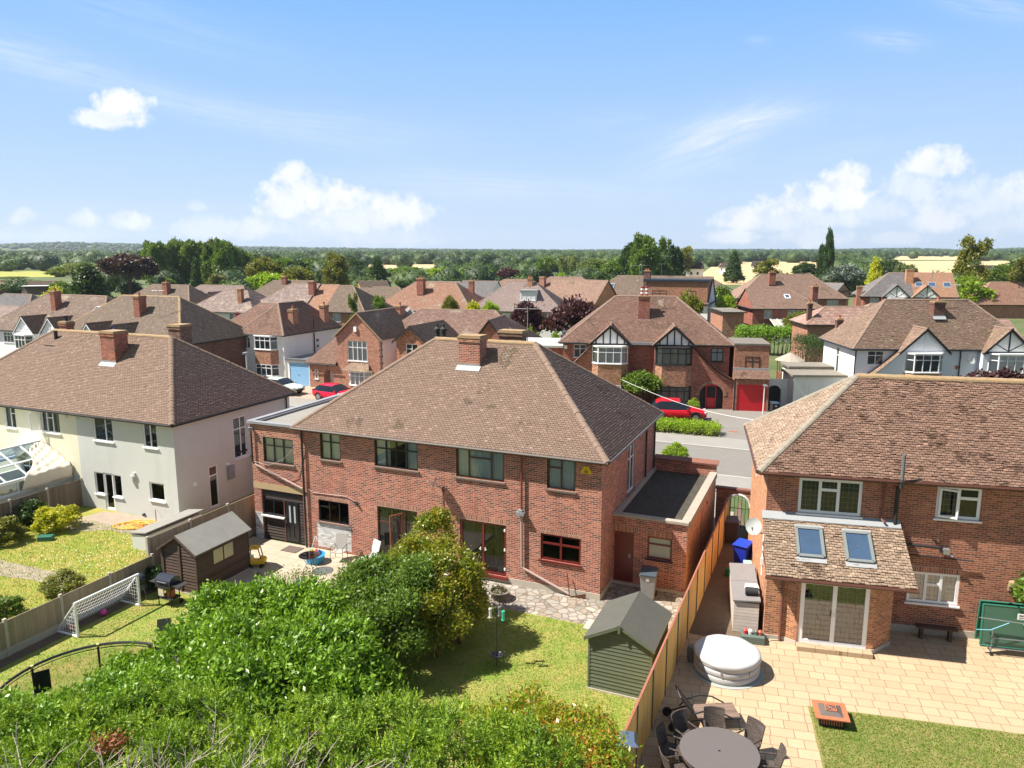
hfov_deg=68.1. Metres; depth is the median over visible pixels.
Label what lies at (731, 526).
wheelie bin
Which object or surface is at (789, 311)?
window
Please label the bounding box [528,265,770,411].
mock tudor semi detached house
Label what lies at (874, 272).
conifer tree
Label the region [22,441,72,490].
tarpaulin
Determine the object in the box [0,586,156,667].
soil
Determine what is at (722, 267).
distant cottage
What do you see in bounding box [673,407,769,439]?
driveway
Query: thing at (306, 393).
driveway
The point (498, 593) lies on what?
plant pot
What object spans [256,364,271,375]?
window
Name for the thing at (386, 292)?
tan hip house
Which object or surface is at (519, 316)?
leafy tree
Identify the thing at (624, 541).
side door
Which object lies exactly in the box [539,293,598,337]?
leafy tree
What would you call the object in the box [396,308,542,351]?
hipped tile house
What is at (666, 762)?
dining chair
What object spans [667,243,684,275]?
leafy tree
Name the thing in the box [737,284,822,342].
brick wing house
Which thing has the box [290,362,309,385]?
garage door
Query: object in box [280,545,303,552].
doormat
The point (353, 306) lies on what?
leafy tree
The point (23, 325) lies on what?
white gabled pair
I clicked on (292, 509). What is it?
back door
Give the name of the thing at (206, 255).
poplar tree
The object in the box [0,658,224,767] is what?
mixed leafy hedge
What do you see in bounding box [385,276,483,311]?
red hip house
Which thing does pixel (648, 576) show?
wheelie bin
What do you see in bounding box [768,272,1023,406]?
white semi detached house
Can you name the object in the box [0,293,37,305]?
grey roofed bungalow
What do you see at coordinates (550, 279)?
distant house
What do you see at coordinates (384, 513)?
patio door
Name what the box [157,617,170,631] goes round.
rebound board
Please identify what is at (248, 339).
window
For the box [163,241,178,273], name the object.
poplar tree
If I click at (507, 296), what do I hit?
mauve tiled house
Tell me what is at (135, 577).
football goal
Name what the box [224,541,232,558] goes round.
window
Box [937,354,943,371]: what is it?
window
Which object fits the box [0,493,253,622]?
lawn
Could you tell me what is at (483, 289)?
grey gabled house
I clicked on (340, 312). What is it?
brown hip house
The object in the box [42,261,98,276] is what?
leafy tree
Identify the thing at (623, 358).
window
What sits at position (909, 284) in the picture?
grey and orange roofed pair
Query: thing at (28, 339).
window
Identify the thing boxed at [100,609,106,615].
ball
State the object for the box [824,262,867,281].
cedar tree
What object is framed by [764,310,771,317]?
window
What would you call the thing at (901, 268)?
willow tree
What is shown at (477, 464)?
window
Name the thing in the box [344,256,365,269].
leafy tree
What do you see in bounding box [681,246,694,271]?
leafy tree
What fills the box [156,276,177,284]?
shrub
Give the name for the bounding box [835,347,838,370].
window
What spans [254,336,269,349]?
window
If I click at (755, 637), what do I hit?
crate
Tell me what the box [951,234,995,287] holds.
birch tree
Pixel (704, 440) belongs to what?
pavement
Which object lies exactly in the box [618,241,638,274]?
leafy tree
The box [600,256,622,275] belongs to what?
leafy tree
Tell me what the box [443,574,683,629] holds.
paving
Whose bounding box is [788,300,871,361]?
house
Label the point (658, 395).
window
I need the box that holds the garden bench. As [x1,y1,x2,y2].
[915,623,958,641]
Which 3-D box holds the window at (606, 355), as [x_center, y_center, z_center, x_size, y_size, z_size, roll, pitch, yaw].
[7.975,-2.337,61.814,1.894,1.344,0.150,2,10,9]
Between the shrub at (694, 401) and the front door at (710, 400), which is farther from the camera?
the front door at (710, 400)
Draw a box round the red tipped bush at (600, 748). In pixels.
[453,679,643,767]
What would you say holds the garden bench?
on the patio at (965, 682)
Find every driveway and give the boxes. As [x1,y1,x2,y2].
[289,386,315,399]
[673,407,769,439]
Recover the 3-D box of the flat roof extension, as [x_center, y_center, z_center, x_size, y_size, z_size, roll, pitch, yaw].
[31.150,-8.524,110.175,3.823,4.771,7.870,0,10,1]
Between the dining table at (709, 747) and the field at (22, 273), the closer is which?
the dining table at (709, 747)
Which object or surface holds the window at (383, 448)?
in the brick semi detached house at (533, 464)
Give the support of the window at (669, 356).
in the mock tudor semi detached house at (685, 351)
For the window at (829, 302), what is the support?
in the brick house with rear wing at (802, 284)
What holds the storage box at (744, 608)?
on the side path at (713, 616)
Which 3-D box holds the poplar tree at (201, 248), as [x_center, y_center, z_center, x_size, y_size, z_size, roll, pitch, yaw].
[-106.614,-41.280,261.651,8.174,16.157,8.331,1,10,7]
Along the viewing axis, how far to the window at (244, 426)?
39.81 m
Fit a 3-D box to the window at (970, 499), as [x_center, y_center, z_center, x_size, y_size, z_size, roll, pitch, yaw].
[14.697,3.952,24.942,1.454,1.174,0.165,2,10,13]
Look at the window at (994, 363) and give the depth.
58.54 m
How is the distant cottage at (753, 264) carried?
on the field at (921, 266)
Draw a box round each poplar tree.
[138,240,151,284]
[145,240,170,283]
[151,242,173,272]
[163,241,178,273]
[169,238,181,274]
[178,239,191,284]
[178,239,200,283]
[196,242,202,262]
[197,240,202,265]
[199,242,214,282]
[206,238,214,244]
[210,237,235,273]
[228,241,234,265]
[232,243,244,268]
[234,245,248,269]
[244,251,253,262]
[814,242,824,275]
[821,225,834,274]
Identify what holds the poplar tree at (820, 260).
on the ground at (776, 365)
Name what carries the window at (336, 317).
in the brown hip house at (340, 312)
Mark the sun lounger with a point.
(697, 711)
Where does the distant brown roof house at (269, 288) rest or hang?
on the ground at (776, 365)
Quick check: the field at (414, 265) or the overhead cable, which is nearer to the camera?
the overhead cable
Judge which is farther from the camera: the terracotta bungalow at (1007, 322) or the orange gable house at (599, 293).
the orange gable house at (599, 293)
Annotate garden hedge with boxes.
[733,323,791,355]
[789,331,823,361]
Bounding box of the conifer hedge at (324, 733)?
[0,673,625,767]
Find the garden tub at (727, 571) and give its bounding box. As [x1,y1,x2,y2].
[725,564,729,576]
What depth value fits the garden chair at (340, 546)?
32.11 m
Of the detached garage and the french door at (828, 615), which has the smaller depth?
the french door at (828, 615)
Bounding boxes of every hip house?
[133,280,230,317]
[327,285,393,328]
[365,286,401,298]
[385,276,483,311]
[966,281,1023,317]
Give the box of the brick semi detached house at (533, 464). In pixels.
[246,307,718,600]
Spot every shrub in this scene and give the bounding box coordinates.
[0,515,27,544]
[0,594,26,621]
[3,498,47,527]
[29,504,82,533]
[34,567,86,596]
[37,285,62,296]
[145,563,161,588]
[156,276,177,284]
[203,273,228,284]
[257,558,329,584]
[325,548,447,677]
[465,299,486,309]
[481,299,499,310]
[551,329,559,337]
[661,442,689,456]
[688,397,699,407]
[954,274,997,302]
[959,366,1023,378]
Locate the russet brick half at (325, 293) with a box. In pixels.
[308,284,339,309]
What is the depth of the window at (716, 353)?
62.05 m
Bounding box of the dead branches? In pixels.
[0,697,412,767]
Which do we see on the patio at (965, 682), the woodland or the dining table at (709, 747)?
the dining table at (709, 747)
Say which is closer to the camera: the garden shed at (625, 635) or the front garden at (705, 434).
the garden shed at (625, 635)
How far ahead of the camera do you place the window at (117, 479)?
37.70 m
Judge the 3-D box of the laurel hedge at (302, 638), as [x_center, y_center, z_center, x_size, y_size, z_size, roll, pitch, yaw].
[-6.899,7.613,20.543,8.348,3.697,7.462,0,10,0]
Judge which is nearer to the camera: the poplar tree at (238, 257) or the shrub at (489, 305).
the shrub at (489, 305)
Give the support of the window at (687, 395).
in the mock tudor semi detached house at (685, 351)
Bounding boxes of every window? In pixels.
[3,332,13,342]
[4,408,17,429]
[14,335,24,348]
[22,459,32,475]
[25,336,32,343]
[40,412,60,434]
[92,418,114,443]
[94,472,105,495]
[112,475,123,498]
[142,424,158,449]
[149,482,166,503]
[213,547,222,563]
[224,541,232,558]
[233,415,249,460]
[246,337,250,348]
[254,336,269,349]
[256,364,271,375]
[261,498,284,518]
[262,436,294,466]
[270,337,277,349]
[271,364,279,375]
[317,499,349,527]
[318,433,341,462]
[333,313,340,321]
[347,340,367,362]
[350,372,363,384]
[364,372,371,379]
[373,440,418,472]
[406,344,417,353]
[454,449,505,484]
[538,533,581,567]
[545,459,576,493]
[573,344,585,357]
[592,346,597,362]
[598,347,621,363]
[621,347,627,363]
[627,443,635,496]
[645,536,672,563]
[654,386,660,399]
[655,347,661,364]
[661,386,684,399]
[662,348,686,364]
[684,386,690,401]
[685,348,691,364]
[710,348,722,361]
[745,356,759,366]
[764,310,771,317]
[788,310,804,315]
[796,478,862,518]
[802,385,809,396]
[827,300,838,305]
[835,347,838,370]
[867,351,883,365]
[870,298,878,302]
[904,354,914,372]
[904,571,959,608]
[914,355,940,372]
[933,487,982,523]
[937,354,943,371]
[987,354,999,371]
[998,355,1023,372]
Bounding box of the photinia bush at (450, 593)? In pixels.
[387,502,491,657]
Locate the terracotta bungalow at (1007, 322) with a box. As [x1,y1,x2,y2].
[998,319,1021,335]
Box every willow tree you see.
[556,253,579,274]
[893,263,918,271]
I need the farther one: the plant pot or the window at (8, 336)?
the window at (8, 336)
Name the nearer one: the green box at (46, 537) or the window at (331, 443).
the window at (331, 443)
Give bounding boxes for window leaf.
[29,412,41,430]
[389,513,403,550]
[938,488,959,519]
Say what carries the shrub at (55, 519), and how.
on the lawn at (84, 511)
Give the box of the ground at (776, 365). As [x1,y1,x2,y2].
[0,245,1023,545]
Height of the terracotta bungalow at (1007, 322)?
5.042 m
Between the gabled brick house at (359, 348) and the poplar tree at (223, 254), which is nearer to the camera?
the gabled brick house at (359, 348)
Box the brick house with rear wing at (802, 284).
[730,270,848,308]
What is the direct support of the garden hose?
on the patio at (107, 518)
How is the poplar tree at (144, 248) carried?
on the ground at (776, 365)
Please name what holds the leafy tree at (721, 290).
on the ground at (776, 365)
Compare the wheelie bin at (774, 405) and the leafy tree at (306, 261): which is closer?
the wheelie bin at (774, 405)
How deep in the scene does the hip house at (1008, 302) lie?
145.07 m
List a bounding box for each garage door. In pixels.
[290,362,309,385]
[736,384,766,410]
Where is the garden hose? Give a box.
[112,519,156,528]
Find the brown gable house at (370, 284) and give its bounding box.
[357,280,389,287]
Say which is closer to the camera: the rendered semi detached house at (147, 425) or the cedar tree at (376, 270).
the rendered semi detached house at (147, 425)
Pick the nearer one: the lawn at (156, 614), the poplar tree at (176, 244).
the lawn at (156, 614)
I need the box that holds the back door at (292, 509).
[285,501,301,543]
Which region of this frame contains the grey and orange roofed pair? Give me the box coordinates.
[851,269,959,305]
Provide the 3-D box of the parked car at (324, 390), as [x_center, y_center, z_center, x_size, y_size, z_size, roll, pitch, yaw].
[-15.127,0.700,65.254,4.178,1.410,2.102,6,12,29]
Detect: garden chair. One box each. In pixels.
[330,533,347,562]
[360,538,380,557]
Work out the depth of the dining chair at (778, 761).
18.61 m
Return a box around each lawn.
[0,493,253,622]
[0,584,263,760]
[252,605,636,767]
[808,706,1023,767]
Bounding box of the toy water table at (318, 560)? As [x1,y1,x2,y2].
[306,549,325,564]
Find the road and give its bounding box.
[290,407,752,477]
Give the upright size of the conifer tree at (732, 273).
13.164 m
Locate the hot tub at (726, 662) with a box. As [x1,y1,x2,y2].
[689,634,763,689]
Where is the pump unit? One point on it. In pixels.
(690, 654)
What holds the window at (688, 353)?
in the mock tudor semi detached house at (685, 351)
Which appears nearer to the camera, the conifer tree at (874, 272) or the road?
the road
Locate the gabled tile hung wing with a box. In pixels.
[391,320,458,359]
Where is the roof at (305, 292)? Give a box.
[260,281,320,302]
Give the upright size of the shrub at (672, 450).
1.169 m
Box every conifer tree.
[190,256,203,287]
[722,251,745,282]
[864,256,883,283]
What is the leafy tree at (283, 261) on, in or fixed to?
on the ground at (776, 365)
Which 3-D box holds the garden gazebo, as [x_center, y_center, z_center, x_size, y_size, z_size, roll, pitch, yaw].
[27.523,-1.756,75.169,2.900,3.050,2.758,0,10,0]
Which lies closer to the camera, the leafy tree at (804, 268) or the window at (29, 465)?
the window at (29, 465)
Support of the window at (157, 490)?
in the rendered semi detached house at (147, 425)
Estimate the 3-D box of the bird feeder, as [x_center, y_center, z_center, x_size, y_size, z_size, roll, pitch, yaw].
[-0.473,7.882,23.656,0.430,2.030,0.430,-4,11,-22]
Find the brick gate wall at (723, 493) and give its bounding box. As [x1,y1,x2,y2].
[715,485,750,529]
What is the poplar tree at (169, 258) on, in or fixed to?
on the ground at (776, 365)
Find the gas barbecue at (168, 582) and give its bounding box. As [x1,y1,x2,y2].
[149,572,188,607]
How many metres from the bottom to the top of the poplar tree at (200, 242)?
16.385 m
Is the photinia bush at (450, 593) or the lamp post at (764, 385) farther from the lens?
the lamp post at (764, 385)
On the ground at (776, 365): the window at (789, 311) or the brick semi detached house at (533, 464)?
the brick semi detached house at (533, 464)
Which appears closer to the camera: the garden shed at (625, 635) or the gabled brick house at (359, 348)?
the garden shed at (625, 635)
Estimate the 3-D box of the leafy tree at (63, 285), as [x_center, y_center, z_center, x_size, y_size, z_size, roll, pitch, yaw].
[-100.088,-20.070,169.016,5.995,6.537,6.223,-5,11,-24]
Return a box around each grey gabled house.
[427,281,461,283]
[460,280,500,297]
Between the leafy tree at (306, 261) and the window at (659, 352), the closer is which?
the window at (659, 352)
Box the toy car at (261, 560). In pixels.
[249,545,266,568]
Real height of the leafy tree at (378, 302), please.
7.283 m
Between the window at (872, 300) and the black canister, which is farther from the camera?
the window at (872, 300)
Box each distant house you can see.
[499,279,526,285]
[538,276,586,283]
[714,279,732,290]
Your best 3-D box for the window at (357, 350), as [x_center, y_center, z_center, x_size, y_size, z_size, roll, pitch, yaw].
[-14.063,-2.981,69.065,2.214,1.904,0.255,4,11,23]
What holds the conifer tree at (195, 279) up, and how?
on the ground at (776, 365)
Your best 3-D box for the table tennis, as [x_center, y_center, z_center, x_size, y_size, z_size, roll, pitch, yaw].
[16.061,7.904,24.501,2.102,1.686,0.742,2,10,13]
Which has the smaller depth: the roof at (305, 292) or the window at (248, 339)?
the window at (248, 339)
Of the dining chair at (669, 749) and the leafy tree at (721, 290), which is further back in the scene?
the leafy tree at (721, 290)
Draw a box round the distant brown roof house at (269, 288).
[255,275,312,296]
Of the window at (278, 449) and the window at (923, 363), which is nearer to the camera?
the window at (278, 449)
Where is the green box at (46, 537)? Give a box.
[37,534,54,541]
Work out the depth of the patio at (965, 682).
22.53 m
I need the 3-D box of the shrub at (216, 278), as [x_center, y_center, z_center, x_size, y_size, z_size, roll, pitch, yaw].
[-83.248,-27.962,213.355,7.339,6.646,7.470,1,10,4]
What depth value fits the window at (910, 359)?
58.87 m
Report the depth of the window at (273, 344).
72.82 m
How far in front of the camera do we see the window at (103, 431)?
37.46 m
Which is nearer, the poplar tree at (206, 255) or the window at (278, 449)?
the window at (278, 449)
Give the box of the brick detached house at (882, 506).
[743,373,1023,653]
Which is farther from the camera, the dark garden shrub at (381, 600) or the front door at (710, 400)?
the front door at (710, 400)
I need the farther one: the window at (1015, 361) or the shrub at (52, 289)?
the shrub at (52, 289)
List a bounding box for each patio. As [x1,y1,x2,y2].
[63,511,160,533]
[227,536,444,585]
[637,630,1023,767]
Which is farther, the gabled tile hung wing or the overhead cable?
the gabled tile hung wing
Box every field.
[0,271,54,276]
[369,264,434,268]
[703,261,1008,284]
[892,256,956,259]
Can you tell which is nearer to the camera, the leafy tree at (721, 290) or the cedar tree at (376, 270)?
the leafy tree at (721, 290)
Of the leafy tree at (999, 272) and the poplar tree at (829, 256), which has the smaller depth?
the leafy tree at (999, 272)
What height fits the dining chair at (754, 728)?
0.950 m
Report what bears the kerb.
on the ground at (776, 365)
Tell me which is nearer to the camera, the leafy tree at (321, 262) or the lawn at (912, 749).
the lawn at (912, 749)
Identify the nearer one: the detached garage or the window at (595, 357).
the window at (595, 357)
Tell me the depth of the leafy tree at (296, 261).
278.55 m
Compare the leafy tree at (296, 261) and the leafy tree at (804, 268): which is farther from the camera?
the leafy tree at (296, 261)
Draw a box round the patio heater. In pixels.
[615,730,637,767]
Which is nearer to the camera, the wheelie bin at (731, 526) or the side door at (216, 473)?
the wheelie bin at (731, 526)
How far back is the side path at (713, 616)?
28.06 m
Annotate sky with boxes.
[0,0,1023,249]
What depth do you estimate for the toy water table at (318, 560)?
31.54 m
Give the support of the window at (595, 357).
in the mock tudor semi detached house at (685, 351)
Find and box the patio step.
[795,642,872,658]
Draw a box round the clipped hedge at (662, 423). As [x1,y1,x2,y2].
[656,416,724,435]
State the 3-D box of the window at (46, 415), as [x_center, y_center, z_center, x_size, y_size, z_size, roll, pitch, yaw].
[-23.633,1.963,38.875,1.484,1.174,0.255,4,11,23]
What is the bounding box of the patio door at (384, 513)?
[377,506,416,556]
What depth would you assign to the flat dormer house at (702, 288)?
116.20 m
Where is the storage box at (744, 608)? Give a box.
[729,563,760,631]
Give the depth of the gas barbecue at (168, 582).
27.75 m
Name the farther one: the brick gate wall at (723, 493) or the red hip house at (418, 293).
the red hip house at (418, 293)
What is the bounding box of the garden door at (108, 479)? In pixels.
[104,473,115,509]
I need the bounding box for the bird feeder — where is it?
[488,604,504,665]
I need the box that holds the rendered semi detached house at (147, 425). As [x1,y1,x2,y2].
[0,315,297,520]
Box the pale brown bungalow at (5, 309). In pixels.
[0,305,20,316]
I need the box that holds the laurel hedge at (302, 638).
[94,570,406,767]
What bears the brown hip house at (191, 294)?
on the ground at (776, 365)
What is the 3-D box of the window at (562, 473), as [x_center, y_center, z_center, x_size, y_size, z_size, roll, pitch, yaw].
[1.842,3.394,28.183,1.244,1.244,0.255,4,11,23]
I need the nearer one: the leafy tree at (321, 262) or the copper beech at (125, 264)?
the copper beech at (125, 264)
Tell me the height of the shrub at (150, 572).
1.010 m
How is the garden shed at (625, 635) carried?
on the lawn at (578, 672)
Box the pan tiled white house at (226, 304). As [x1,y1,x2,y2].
[197,288,264,319]
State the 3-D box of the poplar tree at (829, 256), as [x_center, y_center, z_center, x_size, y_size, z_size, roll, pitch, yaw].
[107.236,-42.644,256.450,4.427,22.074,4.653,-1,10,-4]
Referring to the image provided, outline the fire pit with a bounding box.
[811,699,850,728]
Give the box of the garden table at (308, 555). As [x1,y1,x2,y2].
[298,551,319,573]
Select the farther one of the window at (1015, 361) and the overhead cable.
the window at (1015, 361)
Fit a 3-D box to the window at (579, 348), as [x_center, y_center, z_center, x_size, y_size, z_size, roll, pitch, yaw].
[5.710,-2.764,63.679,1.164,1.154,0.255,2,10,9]
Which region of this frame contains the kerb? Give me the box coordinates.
[289,405,749,451]
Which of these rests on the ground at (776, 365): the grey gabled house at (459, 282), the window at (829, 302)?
the grey gabled house at (459, 282)
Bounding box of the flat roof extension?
[708,308,747,337]
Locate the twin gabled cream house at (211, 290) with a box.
[195,284,265,296]
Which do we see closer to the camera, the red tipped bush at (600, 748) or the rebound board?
the red tipped bush at (600, 748)
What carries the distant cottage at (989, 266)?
on the ground at (776, 365)
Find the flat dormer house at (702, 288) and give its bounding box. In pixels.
[609,267,717,321]
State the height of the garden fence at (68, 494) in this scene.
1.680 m
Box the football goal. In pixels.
[57,573,140,637]
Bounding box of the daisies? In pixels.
[20,532,129,571]
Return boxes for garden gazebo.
[775,351,804,378]
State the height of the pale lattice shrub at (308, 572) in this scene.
2.043 m
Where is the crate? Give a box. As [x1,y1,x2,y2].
[740,628,764,645]
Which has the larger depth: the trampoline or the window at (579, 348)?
the window at (579, 348)
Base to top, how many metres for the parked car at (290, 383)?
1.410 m
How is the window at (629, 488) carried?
in the brick semi detached house at (533, 464)
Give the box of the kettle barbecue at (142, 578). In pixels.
[129,572,146,597]
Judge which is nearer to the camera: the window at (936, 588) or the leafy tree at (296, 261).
the window at (936, 588)
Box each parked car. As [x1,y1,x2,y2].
[268,376,305,392]
[312,382,350,399]
[651,397,707,420]
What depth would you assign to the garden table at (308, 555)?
30.77 m
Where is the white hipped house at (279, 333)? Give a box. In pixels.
[231,300,341,377]
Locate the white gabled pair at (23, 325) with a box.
[0,288,113,357]
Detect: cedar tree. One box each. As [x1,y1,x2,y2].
[66,262,116,298]
[366,255,391,286]
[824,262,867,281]
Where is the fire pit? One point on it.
(831, 714)
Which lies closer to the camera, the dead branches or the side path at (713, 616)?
the dead branches
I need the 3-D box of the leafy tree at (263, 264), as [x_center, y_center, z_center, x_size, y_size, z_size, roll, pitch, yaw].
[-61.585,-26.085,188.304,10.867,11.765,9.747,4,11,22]
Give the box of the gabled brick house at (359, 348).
[304,302,413,387]
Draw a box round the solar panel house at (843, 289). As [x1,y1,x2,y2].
[824,282,851,305]
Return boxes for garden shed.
[156,511,251,595]
[584,591,671,699]
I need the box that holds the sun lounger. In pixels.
[662,684,740,731]
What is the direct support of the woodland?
on the ground at (776, 365)
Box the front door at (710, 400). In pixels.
[705,384,716,407]
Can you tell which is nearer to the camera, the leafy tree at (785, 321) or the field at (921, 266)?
the leafy tree at (785, 321)
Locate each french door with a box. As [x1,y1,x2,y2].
[460,519,505,575]
[797,583,870,648]
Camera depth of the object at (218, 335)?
71.67 m
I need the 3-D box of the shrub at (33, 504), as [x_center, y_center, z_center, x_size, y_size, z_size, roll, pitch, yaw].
[-23.089,6.055,35.944,2.269,1.378,2.230,4,11,23]
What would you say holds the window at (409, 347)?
in the gabled tile hung wing
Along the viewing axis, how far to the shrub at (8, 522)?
33.70 m
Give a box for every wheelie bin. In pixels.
[639,565,657,598]
[725,515,738,541]
[732,538,751,562]
[770,401,779,411]
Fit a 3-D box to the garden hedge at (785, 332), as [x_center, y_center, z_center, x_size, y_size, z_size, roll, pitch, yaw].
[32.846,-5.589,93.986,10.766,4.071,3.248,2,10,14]
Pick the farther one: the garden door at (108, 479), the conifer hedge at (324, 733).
the garden door at (108, 479)
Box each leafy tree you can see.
[0,276,28,279]
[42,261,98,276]
[48,279,69,293]
[243,255,283,277]
[244,271,288,289]
[252,254,260,258]
[268,255,282,259]
[273,256,292,269]
[281,265,317,280]
[286,258,308,268]
[299,257,313,268]
[306,258,326,270]
[320,251,350,284]
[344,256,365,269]
[347,290,357,317]
[372,295,387,309]
[388,266,422,273]
[425,266,463,277]
[441,294,460,308]
[509,299,544,334]
[534,255,558,276]
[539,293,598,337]
[576,257,609,274]
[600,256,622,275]
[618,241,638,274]
[620,369,663,399]
[627,232,661,274]
[656,235,673,274]
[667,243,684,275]
[679,288,704,313]
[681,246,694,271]
[715,283,736,307]
[716,294,737,308]
[752,258,781,274]
[782,311,805,327]
[791,261,818,275]
[880,257,903,274]
[984,263,1023,282]
[1006,257,1023,283]
[1009,564,1023,606]
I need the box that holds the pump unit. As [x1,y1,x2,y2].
[687,643,693,662]
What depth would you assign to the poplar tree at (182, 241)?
251.44 m
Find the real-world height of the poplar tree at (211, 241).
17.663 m
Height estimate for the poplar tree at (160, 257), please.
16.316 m
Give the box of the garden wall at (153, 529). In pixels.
[130,509,203,550]
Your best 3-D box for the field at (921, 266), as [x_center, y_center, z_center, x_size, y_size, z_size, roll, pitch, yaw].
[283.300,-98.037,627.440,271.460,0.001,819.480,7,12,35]
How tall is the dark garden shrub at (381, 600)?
3.551 m
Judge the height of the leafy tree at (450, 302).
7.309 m
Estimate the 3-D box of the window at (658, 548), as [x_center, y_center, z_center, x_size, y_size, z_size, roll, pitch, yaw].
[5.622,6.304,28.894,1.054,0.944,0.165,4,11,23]
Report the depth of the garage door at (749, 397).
60.82 m
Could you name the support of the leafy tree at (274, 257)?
on the ground at (776, 365)
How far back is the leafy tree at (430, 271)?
255.63 m
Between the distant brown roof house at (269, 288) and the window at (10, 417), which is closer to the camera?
the window at (10, 417)
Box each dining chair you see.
[656,721,684,767]
[659,746,685,767]
[671,708,697,743]
[703,706,725,728]
[736,716,765,750]
[758,742,786,767]
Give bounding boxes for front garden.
[656,424,721,436]
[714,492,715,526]
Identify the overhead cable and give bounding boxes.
[623,380,752,419]
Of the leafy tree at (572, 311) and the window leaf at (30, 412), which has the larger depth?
the leafy tree at (572, 311)
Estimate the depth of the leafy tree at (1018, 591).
24.07 m
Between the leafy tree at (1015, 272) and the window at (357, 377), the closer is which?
the window at (357, 377)
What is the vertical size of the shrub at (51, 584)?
0.926 m
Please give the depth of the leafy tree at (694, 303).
82.76 m
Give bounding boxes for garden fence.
[0,478,84,531]
[0,553,155,659]
[145,494,255,573]
[619,495,730,767]
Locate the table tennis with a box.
[974,600,1023,654]
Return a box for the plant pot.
[489,583,509,601]
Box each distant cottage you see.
[683,262,704,275]
[719,262,727,273]
[751,261,771,268]
[972,265,996,269]
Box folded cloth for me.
[745,583,758,587]
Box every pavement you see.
[289,397,749,449]
[715,475,750,491]
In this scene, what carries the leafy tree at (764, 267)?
on the ground at (776, 365)
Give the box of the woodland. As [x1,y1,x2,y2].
[0,241,1023,294]
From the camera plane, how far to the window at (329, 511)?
32.67 m
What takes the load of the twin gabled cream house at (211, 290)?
on the ground at (776, 365)
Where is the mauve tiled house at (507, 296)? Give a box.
[478,276,570,337]
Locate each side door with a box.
[208,464,219,507]
[614,531,633,581]
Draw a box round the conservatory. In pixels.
[0,440,72,503]
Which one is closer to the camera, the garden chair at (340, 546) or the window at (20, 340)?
the garden chair at (340, 546)
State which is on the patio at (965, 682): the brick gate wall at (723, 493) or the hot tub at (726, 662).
the hot tub at (726, 662)
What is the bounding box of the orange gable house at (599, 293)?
[539,276,616,307]
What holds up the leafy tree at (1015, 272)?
on the ground at (776, 365)
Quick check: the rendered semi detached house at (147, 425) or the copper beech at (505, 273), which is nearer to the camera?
the rendered semi detached house at (147, 425)
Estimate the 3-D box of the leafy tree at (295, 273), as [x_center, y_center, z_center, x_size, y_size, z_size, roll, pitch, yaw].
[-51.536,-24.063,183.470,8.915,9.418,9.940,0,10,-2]
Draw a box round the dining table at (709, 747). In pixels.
[679,727,759,767]
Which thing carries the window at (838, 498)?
in the brick detached house at (882, 506)
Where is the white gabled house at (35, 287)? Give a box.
[21,281,60,294]
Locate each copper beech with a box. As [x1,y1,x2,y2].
[96,251,163,294]
[495,266,519,278]
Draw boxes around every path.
[0,560,78,590]
[689,500,761,636]
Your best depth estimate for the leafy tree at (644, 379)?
60.82 m
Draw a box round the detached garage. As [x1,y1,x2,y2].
[285,352,316,385]
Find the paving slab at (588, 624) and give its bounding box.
[583,619,593,629]
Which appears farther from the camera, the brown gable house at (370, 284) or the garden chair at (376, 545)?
the brown gable house at (370, 284)
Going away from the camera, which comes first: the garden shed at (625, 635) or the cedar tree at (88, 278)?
the garden shed at (625, 635)
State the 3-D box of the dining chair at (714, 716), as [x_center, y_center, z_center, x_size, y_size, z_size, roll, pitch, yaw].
[5.318,9.095,19.898,0.564,0.950,0.700,2,10,9]
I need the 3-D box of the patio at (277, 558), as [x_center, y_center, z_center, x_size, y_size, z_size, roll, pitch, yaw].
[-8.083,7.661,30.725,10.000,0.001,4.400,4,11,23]
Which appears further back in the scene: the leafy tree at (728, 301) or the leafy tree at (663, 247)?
the leafy tree at (663, 247)
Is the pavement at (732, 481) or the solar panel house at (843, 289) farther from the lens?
the solar panel house at (843, 289)
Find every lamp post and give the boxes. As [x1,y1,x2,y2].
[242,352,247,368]
[762,384,767,413]
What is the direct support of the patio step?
on the patio at (965, 682)
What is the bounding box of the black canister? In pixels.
[745,586,758,595]
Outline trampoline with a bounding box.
[0,641,178,763]

